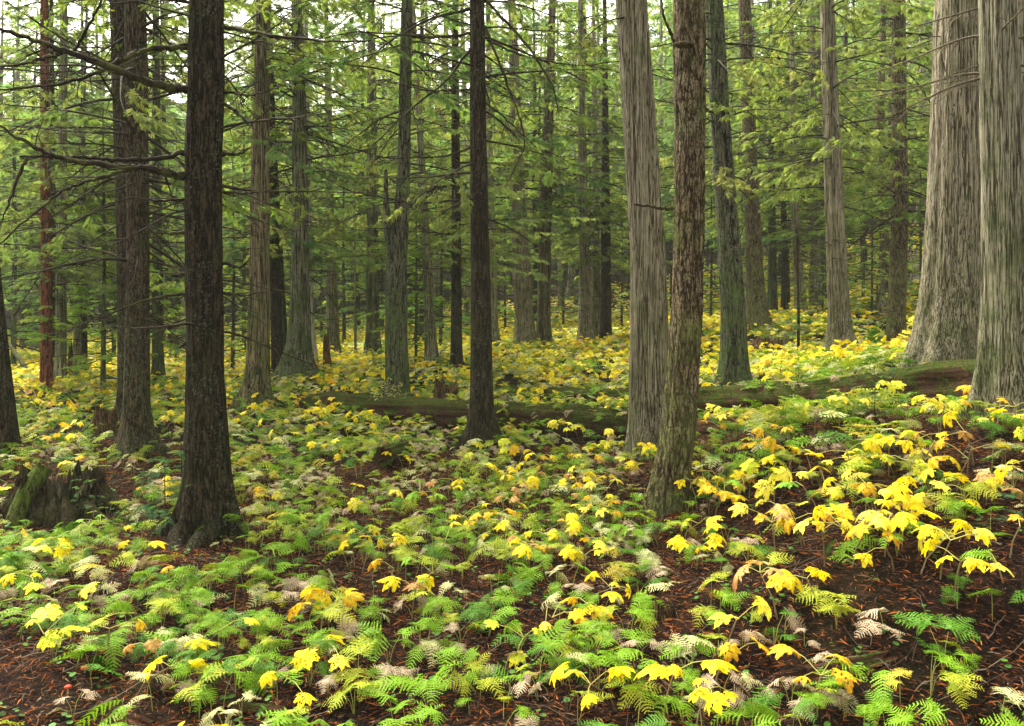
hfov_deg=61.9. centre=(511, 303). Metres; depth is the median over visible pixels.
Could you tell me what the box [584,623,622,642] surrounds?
fern
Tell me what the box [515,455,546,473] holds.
devils club
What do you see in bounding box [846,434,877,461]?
devils club
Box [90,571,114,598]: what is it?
devils club
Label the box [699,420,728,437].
devils club
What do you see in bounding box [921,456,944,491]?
devils club
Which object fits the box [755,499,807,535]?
devils club
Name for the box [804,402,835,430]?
devils club
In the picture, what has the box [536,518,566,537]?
devils club
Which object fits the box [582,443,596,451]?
devils club
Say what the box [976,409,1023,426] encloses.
devils club
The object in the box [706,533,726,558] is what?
devils club
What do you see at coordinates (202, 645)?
devils club
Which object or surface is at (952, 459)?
devils club
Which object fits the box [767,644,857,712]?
devils club
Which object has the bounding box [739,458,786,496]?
devils club
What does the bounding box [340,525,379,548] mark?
devils club
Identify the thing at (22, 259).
young conifer
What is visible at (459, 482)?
devils club
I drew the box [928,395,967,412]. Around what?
devils club
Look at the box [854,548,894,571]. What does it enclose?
devils club
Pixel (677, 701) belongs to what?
fern
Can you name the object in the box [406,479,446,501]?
devils club
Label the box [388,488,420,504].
devils club
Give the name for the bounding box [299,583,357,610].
devils club
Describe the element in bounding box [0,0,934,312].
distant forest
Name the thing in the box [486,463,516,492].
devils club
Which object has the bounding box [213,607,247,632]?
fern
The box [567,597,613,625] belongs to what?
devils club
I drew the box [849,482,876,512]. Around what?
devils club
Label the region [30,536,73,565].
devils club
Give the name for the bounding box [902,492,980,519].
devils club
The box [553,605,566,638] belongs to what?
fern
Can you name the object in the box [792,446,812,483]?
devils club
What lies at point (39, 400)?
devils club
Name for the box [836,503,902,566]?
devils club
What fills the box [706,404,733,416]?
devils club
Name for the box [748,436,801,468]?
devils club
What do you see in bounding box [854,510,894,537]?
devils club
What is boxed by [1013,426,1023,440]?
devils club
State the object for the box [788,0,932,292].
hemlock tree
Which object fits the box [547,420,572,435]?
devils club
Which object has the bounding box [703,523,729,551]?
devils club
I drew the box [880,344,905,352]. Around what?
devils club
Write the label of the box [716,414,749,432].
devils club
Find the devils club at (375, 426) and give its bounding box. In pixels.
[370,415,396,436]
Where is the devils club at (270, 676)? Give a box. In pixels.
[259,669,316,708]
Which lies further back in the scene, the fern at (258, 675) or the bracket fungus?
the bracket fungus
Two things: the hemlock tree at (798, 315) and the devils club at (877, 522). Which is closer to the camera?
the devils club at (877, 522)
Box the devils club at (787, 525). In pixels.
[776,509,833,545]
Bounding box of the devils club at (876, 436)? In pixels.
[872,433,891,475]
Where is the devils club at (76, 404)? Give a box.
[70,403,88,417]
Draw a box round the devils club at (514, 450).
[498,438,519,463]
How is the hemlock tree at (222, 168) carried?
on the ground
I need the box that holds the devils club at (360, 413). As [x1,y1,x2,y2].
[345,410,373,427]
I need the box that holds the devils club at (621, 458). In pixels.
[615,457,637,479]
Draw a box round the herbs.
[0,407,1023,725]
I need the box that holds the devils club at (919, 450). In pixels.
[892,439,939,468]
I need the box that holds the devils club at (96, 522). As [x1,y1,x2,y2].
[75,514,132,531]
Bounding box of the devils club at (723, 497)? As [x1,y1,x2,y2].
[714,474,754,501]
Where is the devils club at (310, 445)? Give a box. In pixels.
[306,439,338,460]
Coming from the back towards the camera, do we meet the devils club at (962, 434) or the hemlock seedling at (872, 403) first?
the hemlock seedling at (872, 403)
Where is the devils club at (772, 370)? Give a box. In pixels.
[770,367,792,374]
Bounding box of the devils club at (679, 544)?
[667,535,722,566]
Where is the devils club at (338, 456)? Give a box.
[321,444,343,460]
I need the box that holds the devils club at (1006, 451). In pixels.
[995,442,1023,463]
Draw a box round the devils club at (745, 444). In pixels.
[740,437,756,452]
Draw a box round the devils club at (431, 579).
[401,557,453,590]
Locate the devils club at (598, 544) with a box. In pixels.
[565,528,612,552]
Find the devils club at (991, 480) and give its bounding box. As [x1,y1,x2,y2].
[929,477,1003,510]
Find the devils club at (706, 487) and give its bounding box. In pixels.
[698,482,746,515]
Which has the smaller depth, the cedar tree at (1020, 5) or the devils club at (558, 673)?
the devils club at (558, 673)
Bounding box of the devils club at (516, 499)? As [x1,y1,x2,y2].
[493,496,527,510]
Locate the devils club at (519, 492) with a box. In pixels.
[510,484,529,514]
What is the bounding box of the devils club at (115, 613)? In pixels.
[92,612,137,626]
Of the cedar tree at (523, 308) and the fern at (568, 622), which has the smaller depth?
the fern at (568, 622)
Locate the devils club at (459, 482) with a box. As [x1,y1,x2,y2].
[450,478,469,498]
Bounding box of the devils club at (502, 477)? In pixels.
[500,475,538,494]
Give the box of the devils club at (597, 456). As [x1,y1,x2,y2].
[567,453,604,468]
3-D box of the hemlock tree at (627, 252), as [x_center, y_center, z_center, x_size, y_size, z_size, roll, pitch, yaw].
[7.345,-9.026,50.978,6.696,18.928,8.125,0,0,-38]
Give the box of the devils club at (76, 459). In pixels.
[56,456,85,479]
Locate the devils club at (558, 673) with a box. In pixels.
[549,661,634,710]
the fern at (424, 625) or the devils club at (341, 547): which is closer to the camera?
the fern at (424, 625)
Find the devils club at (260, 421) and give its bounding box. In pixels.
[258,418,289,437]
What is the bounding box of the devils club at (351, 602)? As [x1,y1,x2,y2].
[288,588,364,628]
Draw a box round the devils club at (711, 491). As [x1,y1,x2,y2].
[697,479,737,506]
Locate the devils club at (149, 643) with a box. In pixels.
[122,637,165,684]
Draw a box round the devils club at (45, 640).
[25,602,87,664]
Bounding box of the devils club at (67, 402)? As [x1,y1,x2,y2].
[50,400,71,407]
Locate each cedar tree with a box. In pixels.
[0,0,37,319]
[0,0,94,337]
[0,0,115,312]
[0,0,183,381]
[0,8,112,350]
[0,119,40,280]
[0,120,28,266]
[2,98,27,273]
[3,29,33,288]
[56,17,180,334]
[67,1,291,356]
[67,5,115,329]
[68,1,249,347]
[100,0,387,413]
[149,0,278,320]
[175,0,415,385]
[222,1,394,362]
[223,42,315,277]
[230,27,338,284]
[235,0,420,356]
[247,44,356,324]
[267,0,536,396]
[280,0,462,358]
[287,0,442,305]
[310,73,347,307]
[334,5,470,313]
[342,0,531,326]
[365,15,414,288]
[390,1,502,294]
[409,0,595,345]
[412,0,551,326]
[412,0,623,348]
[460,15,568,281]
[464,0,622,348]
[497,0,673,346]
[497,33,572,263]
[500,1,623,310]
[523,0,710,290]
[529,14,626,298]
[555,6,663,192]
[564,0,673,460]
[598,1,709,265]
[608,20,626,268]
[610,1,777,264]
[622,0,760,262]
[656,0,852,334]
[659,0,808,273]
[661,2,788,255]
[666,0,803,290]
[669,0,933,350]
[705,0,888,316]
[708,0,890,312]
[731,0,891,256]
[767,12,871,227]
[774,2,876,237]
[834,0,918,238]
[855,0,926,224]
[855,0,1023,421]
[859,4,933,183]
[870,0,932,225]
[874,283,887,319]
[887,0,931,154]
[897,0,980,367]
[909,245,918,286]
[926,0,1023,126]
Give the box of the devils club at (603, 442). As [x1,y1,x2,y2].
[596,440,618,454]
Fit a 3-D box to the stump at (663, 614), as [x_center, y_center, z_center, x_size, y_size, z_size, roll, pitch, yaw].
[1.088,2.392,6.146,0.184,0.545,0.176,0,0,0]
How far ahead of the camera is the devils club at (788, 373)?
13.28 m
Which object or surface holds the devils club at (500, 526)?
on the ground
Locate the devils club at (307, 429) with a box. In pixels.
[301,424,315,445]
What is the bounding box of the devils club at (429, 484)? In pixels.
[425,478,456,497]
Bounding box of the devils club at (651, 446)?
[636,442,655,463]
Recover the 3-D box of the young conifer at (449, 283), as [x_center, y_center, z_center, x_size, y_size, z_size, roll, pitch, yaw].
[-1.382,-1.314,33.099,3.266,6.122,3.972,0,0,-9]
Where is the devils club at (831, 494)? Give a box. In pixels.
[807,466,844,504]
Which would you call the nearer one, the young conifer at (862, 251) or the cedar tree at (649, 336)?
the cedar tree at (649, 336)
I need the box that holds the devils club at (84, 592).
[60,582,98,609]
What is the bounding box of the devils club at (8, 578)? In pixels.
[0,572,44,612]
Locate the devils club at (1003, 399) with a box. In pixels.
[996,396,1009,423]
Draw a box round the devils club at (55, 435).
[40,432,86,443]
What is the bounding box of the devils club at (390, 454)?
[381,451,410,467]
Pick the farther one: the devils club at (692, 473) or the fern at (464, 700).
the devils club at (692, 473)
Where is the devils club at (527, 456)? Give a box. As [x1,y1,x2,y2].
[523,449,557,473]
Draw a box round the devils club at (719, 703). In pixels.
[692,678,739,725]
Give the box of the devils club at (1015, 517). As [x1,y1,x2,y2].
[1008,514,1023,557]
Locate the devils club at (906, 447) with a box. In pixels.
[882,431,947,462]
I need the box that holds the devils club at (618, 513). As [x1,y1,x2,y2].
[586,500,623,517]
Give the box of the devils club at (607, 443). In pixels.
[604,440,623,460]
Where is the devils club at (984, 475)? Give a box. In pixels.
[973,470,1022,500]
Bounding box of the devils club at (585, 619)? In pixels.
[567,618,605,648]
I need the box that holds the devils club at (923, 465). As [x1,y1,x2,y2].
[880,454,932,492]
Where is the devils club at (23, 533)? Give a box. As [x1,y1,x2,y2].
[3,527,30,550]
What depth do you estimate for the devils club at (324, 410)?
13.67 m
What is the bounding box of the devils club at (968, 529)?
[918,519,996,574]
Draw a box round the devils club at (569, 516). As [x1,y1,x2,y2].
[561,510,578,532]
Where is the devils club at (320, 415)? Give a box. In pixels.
[300,413,324,426]
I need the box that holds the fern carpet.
[0,227,1023,725]
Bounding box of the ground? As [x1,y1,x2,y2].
[0,176,1023,725]
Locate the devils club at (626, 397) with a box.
[609,387,628,408]
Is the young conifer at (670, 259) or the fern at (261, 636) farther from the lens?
the young conifer at (670, 259)
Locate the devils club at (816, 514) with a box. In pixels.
[812,503,871,550]
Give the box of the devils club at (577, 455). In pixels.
[571,454,583,469]
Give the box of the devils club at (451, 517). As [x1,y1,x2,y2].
[443,503,488,536]
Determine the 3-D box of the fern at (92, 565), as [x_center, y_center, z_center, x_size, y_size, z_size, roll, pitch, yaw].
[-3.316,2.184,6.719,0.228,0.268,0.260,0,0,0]
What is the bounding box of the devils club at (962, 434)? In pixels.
[914,430,973,469]
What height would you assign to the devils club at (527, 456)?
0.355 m
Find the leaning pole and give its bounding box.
[9,343,32,377]
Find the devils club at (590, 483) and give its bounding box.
[583,479,623,511]
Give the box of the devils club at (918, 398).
[911,395,944,432]
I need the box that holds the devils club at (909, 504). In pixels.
[870,494,925,530]
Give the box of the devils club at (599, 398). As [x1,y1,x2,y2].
[597,392,609,406]
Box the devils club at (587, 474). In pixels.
[568,465,598,485]
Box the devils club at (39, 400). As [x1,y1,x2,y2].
[33,398,54,410]
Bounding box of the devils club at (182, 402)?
[172,397,184,405]
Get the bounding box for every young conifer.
[0,63,101,364]
[1,148,115,352]
[18,102,183,392]
[20,119,169,355]
[110,129,247,360]
[163,103,325,351]
[163,156,288,372]
[223,141,325,339]
[270,159,365,339]
[286,138,410,342]
[325,158,435,333]
[365,183,468,365]
[379,124,498,346]
[436,215,513,333]
[462,187,537,334]
[531,191,578,326]
[574,169,670,327]
[628,172,673,310]
[667,168,766,315]
[703,178,793,303]
[745,184,825,302]
[792,205,858,316]
[807,121,918,295]
[846,174,919,319]
[874,132,928,288]
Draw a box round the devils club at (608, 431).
[604,428,613,439]
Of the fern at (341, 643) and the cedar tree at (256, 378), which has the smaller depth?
the fern at (341, 643)
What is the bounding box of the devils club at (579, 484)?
[570,482,600,510]
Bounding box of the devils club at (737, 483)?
[726,470,748,503]
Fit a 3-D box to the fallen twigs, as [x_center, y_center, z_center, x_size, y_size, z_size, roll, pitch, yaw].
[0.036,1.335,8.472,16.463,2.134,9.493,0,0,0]
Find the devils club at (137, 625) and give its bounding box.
[67,619,146,673]
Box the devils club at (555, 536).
[524,530,561,555]
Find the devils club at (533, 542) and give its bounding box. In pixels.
[508,534,556,557]
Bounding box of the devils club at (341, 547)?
[338,535,372,551]
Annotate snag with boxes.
[67,340,72,380]
[322,333,331,372]
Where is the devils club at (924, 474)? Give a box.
[917,468,971,500]
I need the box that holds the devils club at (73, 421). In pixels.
[70,420,81,439]
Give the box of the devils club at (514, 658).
[484,620,542,667]
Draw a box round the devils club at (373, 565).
[367,558,393,591]
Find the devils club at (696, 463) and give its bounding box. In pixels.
[692,461,703,475]
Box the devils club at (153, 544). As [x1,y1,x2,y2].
[116,540,166,558]
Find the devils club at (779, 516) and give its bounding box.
[771,504,802,548]
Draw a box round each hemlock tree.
[0,0,156,461]
[0,0,175,393]
[0,0,297,418]
[0,0,320,460]
[0,0,371,551]
[0,5,182,381]
[0,9,73,349]
[0,129,40,300]
[2,0,111,369]
[2,1,183,375]
[3,54,34,327]
[26,0,290,385]
[68,69,116,339]
[88,1,246,347]
[90,76,184,346]
[99,1,239,332]
[148,55,184,279]
[151,0,372,373]
[170,61,246,307]
[170,63,246,324]
[223,0,290,333]
[223,0,382,329]
[234,54,312,274]
[240,56,307,350]
[284,84,320,297]
[289,0,559,369]
[289,29,366,306]
[310,9,410,330]
[313,0,600,376]
[313,0,619,453]
[320,193,385,355]
[322,42,366,309]
[325,11,434,329]
[345,0,498,344]
[348,58,396,308]
[365,14,461,322]
[412,54,463,288]
[447,5,532,314]
[493,15,532,284]
[494,0,619,321]
[494,4,578,320]
[508,1,673,311]
[529,0,672,336]
[530,0,673,342]
[558,14,706,310]
[577,4,744,278]
[577,63,669,303]
[611,0,829,385]
[611,59,673,224]
[614,10,766,308]
[634,0,741,520]
[664,0,760,263]
[705,0,869,318]
[705,45,734,261]
[706,6,773,247]
[707,6,809,259]
[708,0,865,310]
[713,2,817,286]
[758,1,890,300]
[761,0,928,279]
[766,0,849,131]
[773,102,859,349]
[779,0,934,343]
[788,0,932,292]
[789,0,838,238]
[834,0,928,271]
[840,0,929,278]
[852,5,915,156]
[872,15,931,202]
[874,0,933,246]
[875,0,934,238]
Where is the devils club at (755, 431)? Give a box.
[751,424,798,440]
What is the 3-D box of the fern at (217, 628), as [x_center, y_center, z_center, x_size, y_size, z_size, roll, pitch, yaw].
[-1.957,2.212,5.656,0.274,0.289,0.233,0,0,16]
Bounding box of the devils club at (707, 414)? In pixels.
[703,412,730,437]
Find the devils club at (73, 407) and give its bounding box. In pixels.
[39,403,77,422]
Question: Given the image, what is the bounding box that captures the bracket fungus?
[672,41,694,48]
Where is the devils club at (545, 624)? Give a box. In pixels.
[540,606,551,631]
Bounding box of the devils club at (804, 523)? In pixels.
[793,517,853,566]
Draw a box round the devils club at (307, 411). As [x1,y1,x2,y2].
[292,408,311,418]
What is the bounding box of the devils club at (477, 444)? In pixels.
[463,442,482,463]
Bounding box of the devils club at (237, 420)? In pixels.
[233,417,260,427]
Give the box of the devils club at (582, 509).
[571,494,612,526]
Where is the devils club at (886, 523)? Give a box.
[861,511,896,550]
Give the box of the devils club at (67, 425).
[59,422,83,445]
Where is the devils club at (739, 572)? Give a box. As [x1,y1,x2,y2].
[732,560,804,619]
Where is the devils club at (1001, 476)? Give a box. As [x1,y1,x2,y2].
[994,459,1023,492]
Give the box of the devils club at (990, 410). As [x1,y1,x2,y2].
[984,402,1023,437]
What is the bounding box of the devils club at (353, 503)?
[347,497,362,512]
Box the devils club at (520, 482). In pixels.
[517,478,528,494]
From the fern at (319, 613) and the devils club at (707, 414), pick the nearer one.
the fern at (319, 613)
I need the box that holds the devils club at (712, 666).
[634,659,738,720]
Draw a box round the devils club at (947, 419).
[943,410,973,465]
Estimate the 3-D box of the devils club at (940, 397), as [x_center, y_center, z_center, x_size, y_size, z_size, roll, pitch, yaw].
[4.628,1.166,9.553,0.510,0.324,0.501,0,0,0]
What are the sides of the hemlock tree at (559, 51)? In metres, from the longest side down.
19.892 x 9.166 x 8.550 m
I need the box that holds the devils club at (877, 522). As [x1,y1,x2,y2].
[855,510,911,556]
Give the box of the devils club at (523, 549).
[509,538,546,571]
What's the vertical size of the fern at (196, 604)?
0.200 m
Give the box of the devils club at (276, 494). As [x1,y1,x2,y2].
[253,486,282,501]
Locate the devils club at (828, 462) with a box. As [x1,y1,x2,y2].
[821,454,883,485]
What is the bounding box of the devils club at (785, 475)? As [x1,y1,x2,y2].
[753,466,809,506]
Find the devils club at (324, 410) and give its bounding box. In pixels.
[310,407,329,414]
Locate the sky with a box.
[0,0,911,191]
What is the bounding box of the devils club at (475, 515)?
[468,511,488,530]
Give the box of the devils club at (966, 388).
[954,385,970,394]
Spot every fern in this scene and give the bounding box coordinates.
[0,566,16,573]
[0,576,19,590]
[0,585,25,599]
[0,607,33,632]
[6,569,46,605]
[11,569,39,582]
[15,564,61,598]
[17,602,52,633]
[20,593,65,612]
[25,595,57,605]
[30,601,59,635]
[38,577,58,597]
[40,579,66,589]
[40,637,73,647]
[41,611,89,643]
[46,689,100,715]
[48,647,92,687]
[50,616,89,653]
[52,584,95,614]
[53,625,77,656]
[61,591,81,605]
[63,634,127,669]
[71,609,101,625]
[72,563,105,597]
[73,584,103,601]
[73,622,98,653]
[74,565,122,597]
[74,700,135,725]
[76,621,145,652]
[77,611,114,664]
[81,632,129,678]
[86,588,107,608]
[92,599,125,611]
[97,606,125,626]
[99,569,160,611]
[100,579,175,615]
[106,601,155,638]
[110,620,134,651]
[114,592,130,601]
[127,671,152,710]
[128,636,153,661]
[129,572,154,603]
[131,564,162,602]
[133,600,197,630]
[135,571,168,603]
[137,628,181,657]
[139,589,227,604]
[140,674,174,692]
[143,595,179,627]
[147,588,183,610]
[149,573,193,593]
[150,581,166,608]
[152,637,206,662]
[154,626,177,638]
[156,627,190,643]
[158,637,198,659]
[159,591,180,612]
[160,678,194,701]
[161,600,198,615]
[167,564,200,593]
[168,647,219,679]
[168,657,211,701]
[169,632,207,654]
[169,661,207,674]
[170,661,241,712]
[171,578,200,601]
[175,597,202,620]
[176,597,209,626]
[176,661,222,717]
[179,574,204,596]
[180,614,212,637]
[182,586,214,617]
[183,620,200,630]
[188,637,220,655]
[189,638,210,676]
[190,684,217,724]
[194,593,227,607]
[196,611,216,629]
[197,609,226,632]
[197,615,237,654]
[199,568,231,590]
[199,711,233,725]
[202,707,241,723]
[204,609,263,640]
[210,657,241,693]
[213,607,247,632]
[213,624,242,645]
[222,666,258,707]
[224,644,279,699]
[227,691,260,721]
[228,636,251,649]
[232,653,310,688]
[234,584,255,607]
[239,636,277,672]
[241,639,297,676]
[243,564,269,603]
[244,577,263,596]
[246,581,272,607]
[247,616,282,627]
[249,607,290,646]
[251,634,278,651]
[252,660,278,702]
[257,707,309,725]
[262,591,291,606]
[268,717,312,725]
[272,664,291,685]
[275,575,320,606]
[277,636,338,685]
[279,705,310,724]
[284,602,330,635]
[286,619,336,642]
[289,604,310,614]
[295,632,340,654]
[297,574,327,591]
[302,720,329,725]
[303,581,360,621]
[306,638,332,672]
[309,604,338,620]
[309,627,334,658]
[310,605,355,636]
[313,576,329,588]
[316,673,340,694]
[322,676,390,713]
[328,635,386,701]
[328,636,354,655]
[330,612,356,638]
[338,619,363,634]
[342,621,430,664]
[354,595,391,624]
[357,673,449,705]
[362,609,390,622]
[363,663,389,680]
[365,689,417,725]
[373,663,418,683]
[391,617,435,652]
[394,596,411,615]
[399,591,449,616]
[406,615,466,668]
[406,700,447,725]
[413,577,438,611]
[417,595,442,613]
[419,638,447,666]
[421,596,465,626]
[425,660,461,689]
[433,645,481,686]
[437,652,489,698]
[438,581,469,598]
[441,622,464,657]
[443,611,484,638]
[453,601,496,633]
[454,697,469,713]
[458,646,480,675]
[466,606,516,633]
[473,664,511,692]
[474,676,505,701]
[478,574,496,593]
[480,588,507,606]
[482,651,525,678]
[488,600,517,635]
[489,588,526,610]
[490,633,536,651]
[496,696,512,717]
[498,672,529,704]
[500,577,532,604]
[502,563,543,595]
[505,704,538,725]
[511,672,539,700]
[515,663,535,681]
[522,643,587,686]
[529,682,547,693]
[531,623,572,680]
[534,641,594,669]
[541,591,565,609]
[542,642,598,667]
[543,561,600,604]
[543,670,570,689]
[544,564,570,586]
[545,618,588,652]
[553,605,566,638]
[557,574,593,592]
[559,613,620,660]
[561,623,597,644]
[566,620,605,653]
[566,652,589,664]
[568,653,609,687]
[569,593,602,630]
[571,690,614,725]
[578,718,647,725]
[582,628,654,666]
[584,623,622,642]
[595,605,658,631]
[596,650,629,681]
[597,606,657,634]
[601,677,661,713]
[602,646,672,686]
[618,638,665,655]
[618,669,646,704]
[621,576,671,591]
[624,686,660,722]
[629,587,668,621]
[637,563,672,580]
[640,581,682,604]
[650,694,695,722]
[657,634,723,670]
[661,633,717,669]
[664,665,701,695]
[676,720,698,725]
[681,686,714,714]
[688,571,742,627]
[695,669,750,709]
[699,633,737,655]
[703,558,732,574]
[704,587,748,632]
[710,702,780,725]
[716,630,774,650]
[720,542,742,570]
[722,564,733,574]
[727,533,764,560]
[731,541,794,570]
[739,673,762,688]
[742,686,783,725]
[749,594,771,621]
[750,544,775,571]
[761,608,802,643]
[761,676,797,698]
[765,676,818,720]
[782,714,801,725]
[784,606,805,632]
[787,585,855,614]
[791,697,816,725]
[793,691,834,716]
[794,628,820,648]
[805,651,833,664]
[805,667,853,712]
[805,675,866,716]
[812,594,859,628]
[819,687,852,710]
[824,498,879,563]
[824,659,870,699]
[825,539,841,556]
[833,678,859,715]
[853,497,893,534]
[853,607,904,642]
[855,703,882,725]
[870,669,896,699]
[870,688,893,714]
[873,517,923,555]
[881,668,911,702]
[891,611,980,669]
[898,519,950,553]
[914,470,955,497]
[921,496,933,509]
[924,474,1000,502]
[924,650,955,695]
[925,488,972,524]
[930,653,977,679]
[935,497,989,519]
[937,526,951,536]
[938,671,983,708]
[939,573,972,608]
[941,640,964,660]
[946,503,968,524]
[946,648,979,685]
[956,548,994,574]
[966,588,1001,620]
[974,468,997,492]
[981,506,1012,542]
[990,686,1023,722]
[993,464,1022,493]
[1008,466,1023,486]
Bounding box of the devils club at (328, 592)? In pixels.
[295,590,330,608]
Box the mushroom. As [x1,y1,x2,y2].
[64,684,71,693]
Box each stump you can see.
[0,460,135,532]
[88,405,119,433]
[433,375,461,399]
[651,599,672,622]
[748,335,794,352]
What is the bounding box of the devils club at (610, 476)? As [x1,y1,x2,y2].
[594,475,618,491]
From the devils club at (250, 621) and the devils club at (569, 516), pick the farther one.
the devils club at (569, 516)
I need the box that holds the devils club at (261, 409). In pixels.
[240,407,263,427]
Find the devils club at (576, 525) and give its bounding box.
[554,519,582,543]
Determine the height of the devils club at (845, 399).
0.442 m
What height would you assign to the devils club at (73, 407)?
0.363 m
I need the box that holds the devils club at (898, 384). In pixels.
[875,380,905,409]
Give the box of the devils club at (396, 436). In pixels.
[393,426,406,441]
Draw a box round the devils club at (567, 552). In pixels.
[558,544,603,574]
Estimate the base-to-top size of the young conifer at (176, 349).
7.088 m
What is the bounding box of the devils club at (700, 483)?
[690,476,709,499]
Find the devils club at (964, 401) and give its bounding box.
[942,400,971,424]
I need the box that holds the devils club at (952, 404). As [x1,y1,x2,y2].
[920,400,963,423]
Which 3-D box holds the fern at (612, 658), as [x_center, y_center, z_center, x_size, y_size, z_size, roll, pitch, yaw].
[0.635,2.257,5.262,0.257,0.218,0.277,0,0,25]
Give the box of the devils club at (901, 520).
[874,499,940,550]
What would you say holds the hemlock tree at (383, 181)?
on the ground
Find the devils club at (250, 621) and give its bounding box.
[204,617,259,655]
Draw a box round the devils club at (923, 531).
[911,525,990,579]
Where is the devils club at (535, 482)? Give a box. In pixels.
[526,476,539,498]
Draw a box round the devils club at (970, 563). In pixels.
[921,538,997,599]
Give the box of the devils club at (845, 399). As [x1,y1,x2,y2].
[828,395,870,427]
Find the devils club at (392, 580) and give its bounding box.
[376,576,415,621]
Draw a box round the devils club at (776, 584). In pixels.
[766,566,832,615]
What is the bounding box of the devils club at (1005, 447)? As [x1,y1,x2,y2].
[967,444,1010,472]
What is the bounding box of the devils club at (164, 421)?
[161,416,181,427]
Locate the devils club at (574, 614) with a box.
[552,598,585,632]
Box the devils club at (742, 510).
[728,503,794,553]
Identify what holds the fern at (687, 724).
on the ground
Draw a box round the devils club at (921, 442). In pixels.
[871,430,925,456]
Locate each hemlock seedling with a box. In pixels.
[70,479,106,508]
[112,436,187,535]
[136,450,180,517]
[413,348,469,392]
[847,370,903,420]
[988,472,1023,528]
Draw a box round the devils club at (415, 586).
[402,582,440,614]
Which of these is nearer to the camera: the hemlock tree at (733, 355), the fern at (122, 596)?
the fern at (122, 596)
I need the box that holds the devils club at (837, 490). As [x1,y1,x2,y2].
[823,477,871,509]
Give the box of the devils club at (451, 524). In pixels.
[428,522,461,571]
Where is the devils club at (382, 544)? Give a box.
[377,538,401,550]
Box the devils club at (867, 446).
[804,439,882,478]
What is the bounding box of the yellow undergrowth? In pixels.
[0,224,922,725]
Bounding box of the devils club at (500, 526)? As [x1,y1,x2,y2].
[478,511,521,540]
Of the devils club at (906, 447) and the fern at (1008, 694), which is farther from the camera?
the devils club at (906, 447)
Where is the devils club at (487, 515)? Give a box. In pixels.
[483,508,520,534]
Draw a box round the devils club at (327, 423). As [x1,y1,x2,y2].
[311,421,328,436]
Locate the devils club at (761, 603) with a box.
[708,596,771,646]
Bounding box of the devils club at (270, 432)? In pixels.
[269,429,299,443]
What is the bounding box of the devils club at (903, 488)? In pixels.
[884,476,917,512]
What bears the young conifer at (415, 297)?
on the ground
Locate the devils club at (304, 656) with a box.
[289,634,350,671]
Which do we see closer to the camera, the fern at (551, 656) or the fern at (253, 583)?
the fern at (551, 656)
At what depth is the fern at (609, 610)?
6.01 m
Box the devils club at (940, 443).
[935,437,968,489]
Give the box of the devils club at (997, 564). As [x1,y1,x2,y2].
[986,551,1013,582]
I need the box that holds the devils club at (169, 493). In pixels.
[136,479,179,505]
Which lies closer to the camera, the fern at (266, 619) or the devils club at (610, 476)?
the fern at (266, 619)
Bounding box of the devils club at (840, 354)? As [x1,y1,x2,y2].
[834,349,848,358]
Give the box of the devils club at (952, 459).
[922,455,960,481]
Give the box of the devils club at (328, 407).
[310,406,332,423]
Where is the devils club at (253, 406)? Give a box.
[247,402,267,415]
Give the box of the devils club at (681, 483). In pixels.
[674,478,700,508]
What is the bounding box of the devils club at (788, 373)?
[783,367,814,375]
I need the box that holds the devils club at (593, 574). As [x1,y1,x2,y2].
[585,571,630,603]
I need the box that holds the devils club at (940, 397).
[897,394,947,408]
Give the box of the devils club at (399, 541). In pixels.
[361,533,407,573]
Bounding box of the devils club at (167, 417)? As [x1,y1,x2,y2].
[158,410,184,425]
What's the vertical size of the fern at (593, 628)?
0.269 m
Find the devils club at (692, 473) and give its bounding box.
[691,469,720,481]
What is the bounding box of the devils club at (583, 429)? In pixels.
[558,418,585,440]
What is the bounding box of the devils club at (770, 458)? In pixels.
[758,449,818,490]
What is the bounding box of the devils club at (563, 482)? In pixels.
[558,476,585,500]
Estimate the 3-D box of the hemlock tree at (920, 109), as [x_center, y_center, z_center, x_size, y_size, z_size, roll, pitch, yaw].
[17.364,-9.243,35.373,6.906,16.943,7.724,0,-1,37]
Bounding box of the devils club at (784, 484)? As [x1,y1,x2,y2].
[773,481,816,509]
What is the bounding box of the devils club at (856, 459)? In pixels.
[847,448,894,477]
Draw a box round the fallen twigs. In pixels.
[0,408,1023,725]
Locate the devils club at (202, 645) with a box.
[135,638,216,698]
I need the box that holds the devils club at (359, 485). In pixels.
[351,483,363,497]
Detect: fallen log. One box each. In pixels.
[96,699,154,725]
[166,376,240,388]
[186,695,288,715]
[274,377,627,439]
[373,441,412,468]
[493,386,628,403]
[696,405,933,435]
[697,357,975,418]
[786,650,897,691]
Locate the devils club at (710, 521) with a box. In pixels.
[680,516,724,536]
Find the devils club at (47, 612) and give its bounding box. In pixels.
[0,603,62,642]
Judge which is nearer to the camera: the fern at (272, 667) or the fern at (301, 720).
the fern at (301, 720)
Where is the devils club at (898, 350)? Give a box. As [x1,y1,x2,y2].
[889,349,903,364]
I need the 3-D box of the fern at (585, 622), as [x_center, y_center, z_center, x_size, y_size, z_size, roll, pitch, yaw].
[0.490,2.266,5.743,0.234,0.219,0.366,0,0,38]
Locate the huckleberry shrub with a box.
[360,378,409,400]
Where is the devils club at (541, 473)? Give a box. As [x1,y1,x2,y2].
[532,471,572,497]
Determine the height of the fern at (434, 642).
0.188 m
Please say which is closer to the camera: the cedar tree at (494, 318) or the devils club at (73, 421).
the devils club at (73, 421)
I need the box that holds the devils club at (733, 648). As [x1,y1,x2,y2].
[712,634,768,689]
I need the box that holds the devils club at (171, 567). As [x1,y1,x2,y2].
[160,565,190,597]
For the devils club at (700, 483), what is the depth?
8.39 m
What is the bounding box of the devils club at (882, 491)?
[841,469,897,510]
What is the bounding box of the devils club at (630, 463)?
[624,460,638,476]
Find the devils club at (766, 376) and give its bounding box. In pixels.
[761,372,778,381]

